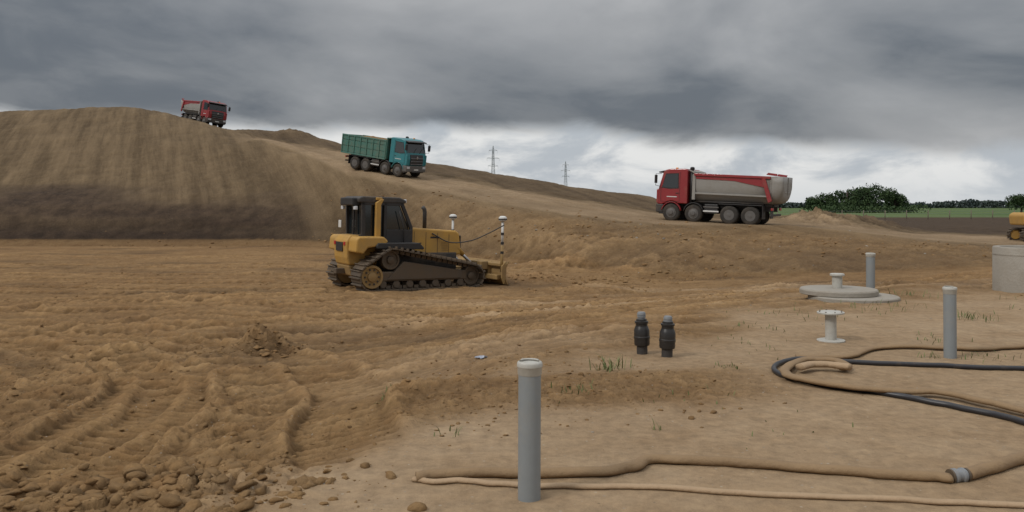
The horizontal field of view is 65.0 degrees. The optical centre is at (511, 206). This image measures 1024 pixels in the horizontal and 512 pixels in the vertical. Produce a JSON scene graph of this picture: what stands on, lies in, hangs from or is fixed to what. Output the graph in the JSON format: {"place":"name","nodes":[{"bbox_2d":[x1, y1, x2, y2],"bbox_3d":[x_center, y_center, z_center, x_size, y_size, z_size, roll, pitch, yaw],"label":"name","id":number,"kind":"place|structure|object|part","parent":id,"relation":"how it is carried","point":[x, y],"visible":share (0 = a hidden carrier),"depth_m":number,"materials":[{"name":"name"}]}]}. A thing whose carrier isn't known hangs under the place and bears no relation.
{"place":"outdoors","nodes":[
{"label":"outdoors","id":0,"kind":"place"},
{"bbox_2d":[0,107,1023,511],"bbox_3d":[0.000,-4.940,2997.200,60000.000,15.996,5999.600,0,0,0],"label":"ground","id":1,"kind":"structure","parent":0,"point":[78,187],"depth_m":13.04,"materials":[{"name":"soil"}]},
{"bbox_2d":[181,98,230,127],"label":"dump truck","id":2,"kind":"object","parent":1,"relation":"on","point":[208,112],"visible":0.88,"depth_m":97.72,"materials":[{"name":"metal"}]},
{"bbox_2d":[341,133,430,176],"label":"dump truck","id":3,"kind":"object","parent":1,"relation":"on","point":[398,156],"visible":1,"depth_m":64.06,"materials":[{"name":"metal"}]},
{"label":"side window","id":4,"kind":"part","parent":3,"relation":"part of","materials":[{"name":"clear glass"}]},
{"bbox_2d":[326,196,509,291],"bbox_3d":[-3.394,1.280,28.183,5.913,3.150,3.797,1,0,-33],"label":"bulldozer","id":5,"kind":"object","parent":1,"relation":"on","point":[381,243],"visible":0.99,"depth_m":26.88,"materials":[{"name":"metal"}]},
{"bbox_2d":[353,205,354,233],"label":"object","id":6,"kind":"structure","parent":5,"relation":"in","point":[353,205],"depth_m":26.82,"materials":[{"name":"black plastic"}]},
{"bbox_2d":[386,230,411,255],"bbox_3d":[-3.806,1.223,26.988,0.960,0.880,0.075,1,0,-33],"label":"door lower","id":7,"kind":"structure","parent":5,"relation":"in","point":[391,235],"depth_m":26.96,"materials":[{"name":"black metal"}]},
{"bbox_2d":[489,146,497,171],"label":"electricity pylon","id":8,"kind":"object","parent":1,"relation":"on","point":[492,150],"visible":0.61,"depth_m":399.71,"materials":[{"name":"metal"}]},
{"bbox_2d":[0,177,1022,511],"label":"soil clods","id":9,"kind":"object","parent":1,"relation":"on","point":[168,479],"visible":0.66,"depth_m":5.13,"materials":[{"name":"brown soil"}]},
{"bbox_2d":[517,358,542,502],"bbox_3d":[0.102,1.330,4.686,0.149,0.870,0.149,0,0,0],"label":"standpipe","id":10,"kind":"object","parent":1,"relation":"on","point":[529,428],"visible":0.98,"depth_m":4.63,"materials":[{"name":"grey plastic"}]},
{"bbox_2d":[561,161,569,182],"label":"electricity pylon","id":11,"kind":"object","parent":1,"relation":"on","point":[564,176],"visible":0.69,"depth_m":519.93,"materials":[{"name":"metal"}]},
{"bbox_2d":[253,224,931,505],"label":"stones","id":12,"kind":"object","parent":1,"relation":"on","point":[660,320],"visible":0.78,"depth_m":34.84,"materials":[{"name":"brown stone"}]},
{"bbox_2d":[634,311,649,354],"bbox_3d":[1.494,1.470,9.249,0.186,0.510,0.186,-1,0,-1],"label":"pipe coupling","id":13,"kind":"object","parent":1,"relation":"on","point":[641,336],"visible":0.98,"depth_m":9.19,"materials":[{"name":"paint"}]},
{"bbox_2d":[659,315,675,357],"bbox_3d":[1.750,1.479,9.045,0.186,0.490,0.186,1,1,-30],"label":"pipe coupling","id":14,"kind":"object","parent":1,"relation":"on","point":[667,337],"visible":0.98,"depth_m":8.99,"materials":[{"name":"paint"}]},
{"bbox_2d":[415,453,953,482],"bbox_3d":[1.051,1.673,5.139,3.317,0.078,0.461,0,0,0],"label":"flat hose","id":15,"kind":"object","parent":1,"relation":"on","point":[640,462],"visible":0.94,"depth_m":5.04,"materials":[{"name":"fabric"}]},
{"bbox_2d":[411,476,1023,507],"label":"flat hose","id":16,"kind":"object","parent":1,"relation":"on","point":[799,495],"visible":0.94,"depth_m":4.71,"materials":[{"name":"fabric"}]},
{"bbox_2d":[654,167,792,224],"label":"dump truck","id":17,"kind":"object","parent":1,"relation":"on","point":[691,194],"visible":0.99,"depth_m":45.10,"materials":[{"name":"metal"}]},
{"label":"side window","id":18,"kind":"part","parent":17,"relation":"part of","materials":[{"name":"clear glass"}]},
{"bbox_2d":[804,196,827,209],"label":"deciduous tree","id":19,"kind":"object","parent":1,"relation":"on","point":[810,201],"visible":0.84,"depth_m":229.98,"materials":[{"name":"green plant"}]},
{"bbox_2d":[814,191,840,211],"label":"deciduous tree","id":20,"kind":"object","parent":1,"relation":"on","point":[830,199],"visible":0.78,"depth_m":228.94,"materials":[{"name":"green plant"}]},
{"bbox_2d":[817,309,844,342],"bbox_3d":[4.047,1.519,10.198,0.340,0.387,0.340,-1,1,0],"label":"flanged pipe","id":21,"kind":"object","parent":1,"relation":"on","point":[830,327],"visible":1,"depth_m":10.14,"materials":[{"name":"metal"}]},
{"bbox_2d":[799,273,900,302],"bbox_3d":[6.270,1.508,14.920,1.680,0.510,1.660,0,0,0],"label":"manhole cover","id":22,"kind":"object","parent":1,"relation":"on","point":[836,291],"visible":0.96,"depth_m":14.57,"materials":[{"name":"concrete"}]},
{"bbox_2d":[834,186,865,211],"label":"deciduous tree","id":23,"kind":"object","parent":1,"relation":"on","point":[845,199],"visible":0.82,"depth_m":226.09,"materials":[{"name":"green plant"}]},
{"bbox_2d":[844,187,879,212],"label":"deciduous tree","id":24,"kind":"object","parent":1,"relation":"on","point":[866,196],"visible":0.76,"depth_m":228.21,"materials":[{"name":"green plant"}]},
{"bbox_2d":[799,204,930,212],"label":"hedge","id":25,"kind":"object","parent":1,"relation":"on","point":[866,208],"visible":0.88,"depth_m":219.59,"materials":[{"name":"green plant"}]},
{"bbox_2d":[855,183,884,212],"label":"deciduous tree","id":26,"kind":"object","parent":1,"relation":"on","point":[878,189],"visible":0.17,"depth_m":232.06,"materials":[{"name":"green plant"}]},
{"bbox_2d":[865,252,875,287],"bbox_3d":[7.230,1.353,16.200,0.190,0.840,0.190,0,0,0],"label":"standpipe","id":27,"kind":"object","parent":1,"relation":"on","point":[870,269],"visible":0.91,"depth_m":16.13,"materials":[{"name":"grey plastic"}]},
{"bbox_2d":[876,187,909,212],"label":"deciduous tree","id":28,"kind":"object","parent":1,"relation":"on","point":[886,196],"visible":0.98,"depth_m":225.96,"materials":[{"name":"green plant"}]},
{"bbox_2d":[777,210,1014,218],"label":"fence","id":29,"kind":"object","parent":1,"relation":"on","point":[928,213],"visible":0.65,"depth_m":111.97,"materials":[{"name":"brown wood"}]},
{"bbox_2d":[771,356,1023,425],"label":"rubber hose","id":30,"kind":"object","parent":1,"relation":"on","point":[969,409],"visible":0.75,"depth_m":7.97,"materials":[{"name":"black rubber"}]},
{"bbox_2d":[778,199,1019,207],"bbox_3d":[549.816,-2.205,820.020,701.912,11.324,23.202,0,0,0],"label":"distant treeline","id":31,"kind":"object","parent":1,"relation":"on","point":[970,203],"visible":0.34,"depth_m":812.86,"materials":[{"name":"green plant"}]},
{"bbox_2d":[886,193,911,209],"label":"deciduous tree","id":32,"kind":"object","parent":1,"relation":"on","point":[888,204],"visible":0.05,"depth_m":230.78,"materials":[{"name":"green plant"}]},
{"bbox_2d":[779,357,1023,413],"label":"flat hose","id":33,"kind":"object","parent":1,"relation":"on","point":[785,369],"visible":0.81,"depth_m":7.20,"materials":[{"name":"fabric"}]},
{"bbox_2d":[795,361,852,370],"bbox_3d":[3.163,1.623,8.188,0.581,0.071,0.248,0,0,0],"label":"flat hose","id":34,"kind":"object","parent":33,"relation":"on","point":[820,364],"visible":1,"depth_m":8.16,"materials":[{"name":"fabric"}]},
{"bbox_2d":[795,344,1023,358],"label":"flat hose","id":35,"kind":"object","parent":1,"relation":"on","point":[857,353],"visible":0.84,"depth_m":9.44,"materials":[{"name":"fabric"}]},
{"bbox_2d":[942,286,956,358],"bbox_3d":[4.909,1.326,9.003,0.149,0.860,0.149,0,0,0],"label":"standpipe","id":36,"kind":"object","parent":1,"relation":"on","point":[949,322],"visible":0.96,"depth_m":8.95,"materials":[{"name":"grey plastic"}]},
{"bbox_2d":[945,467,971,482],"bbox_3d":[2.770,1.671,4.985,0.122,0.092,0.092,0,0,-12],"label":"hose coupling","id":37,"kind":"object","parent":1,"relation":"on","point":[961,474],"visible":0.86,"depth_m":4.95,"materials":[{"name":"metal"}]},
{"bbox_2d":[966,451,1023,479],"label":"flat hose","id":38,"kind":"object","parent":1,"relation":"on","point":[998,465],"visible":0.91,"depth_m":5.10,"materials":[{"name":"fabric"}]},
{"bbox_2d":[992,245,1023,292],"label":"concrete shaft ring","id":39,"kind":"object","parent":1,"relation":"on","point":[1008,268],"visible":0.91,"depth_m":15.77,"materials":[{"name":"grey concrete"}]},
{"bbox_2d":[1004,194,1023,211],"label":"deciduous tree","id":40,"kind":"object","parent":1,"relation":"on","point":[1018,200],"visible":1,"depth_m":229.10,"materials":[{"name":"green plant"}]},
{"bbox_2d":[1005,212,1023,241],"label":"excavator","id":41,"kind":"object","parent":1,"relation":"on","point":[1016,233],"visible":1,"depth_m":41.82,"materials":[{"name":"metal"}]},
{"bbox_2d":[0,0,1023,206],"label":"sky","id":42,"kind":"structure","parent":0,"point":[923,100],"materials":[{"name":"grey"}]},
{"bbox_2d":[375,288,1021,448],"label":"grass","id":43,"kind":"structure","parent":0,"point":[610,367],"depth_m":8.66,"materials":[{"name":"green plant"}]}
]}

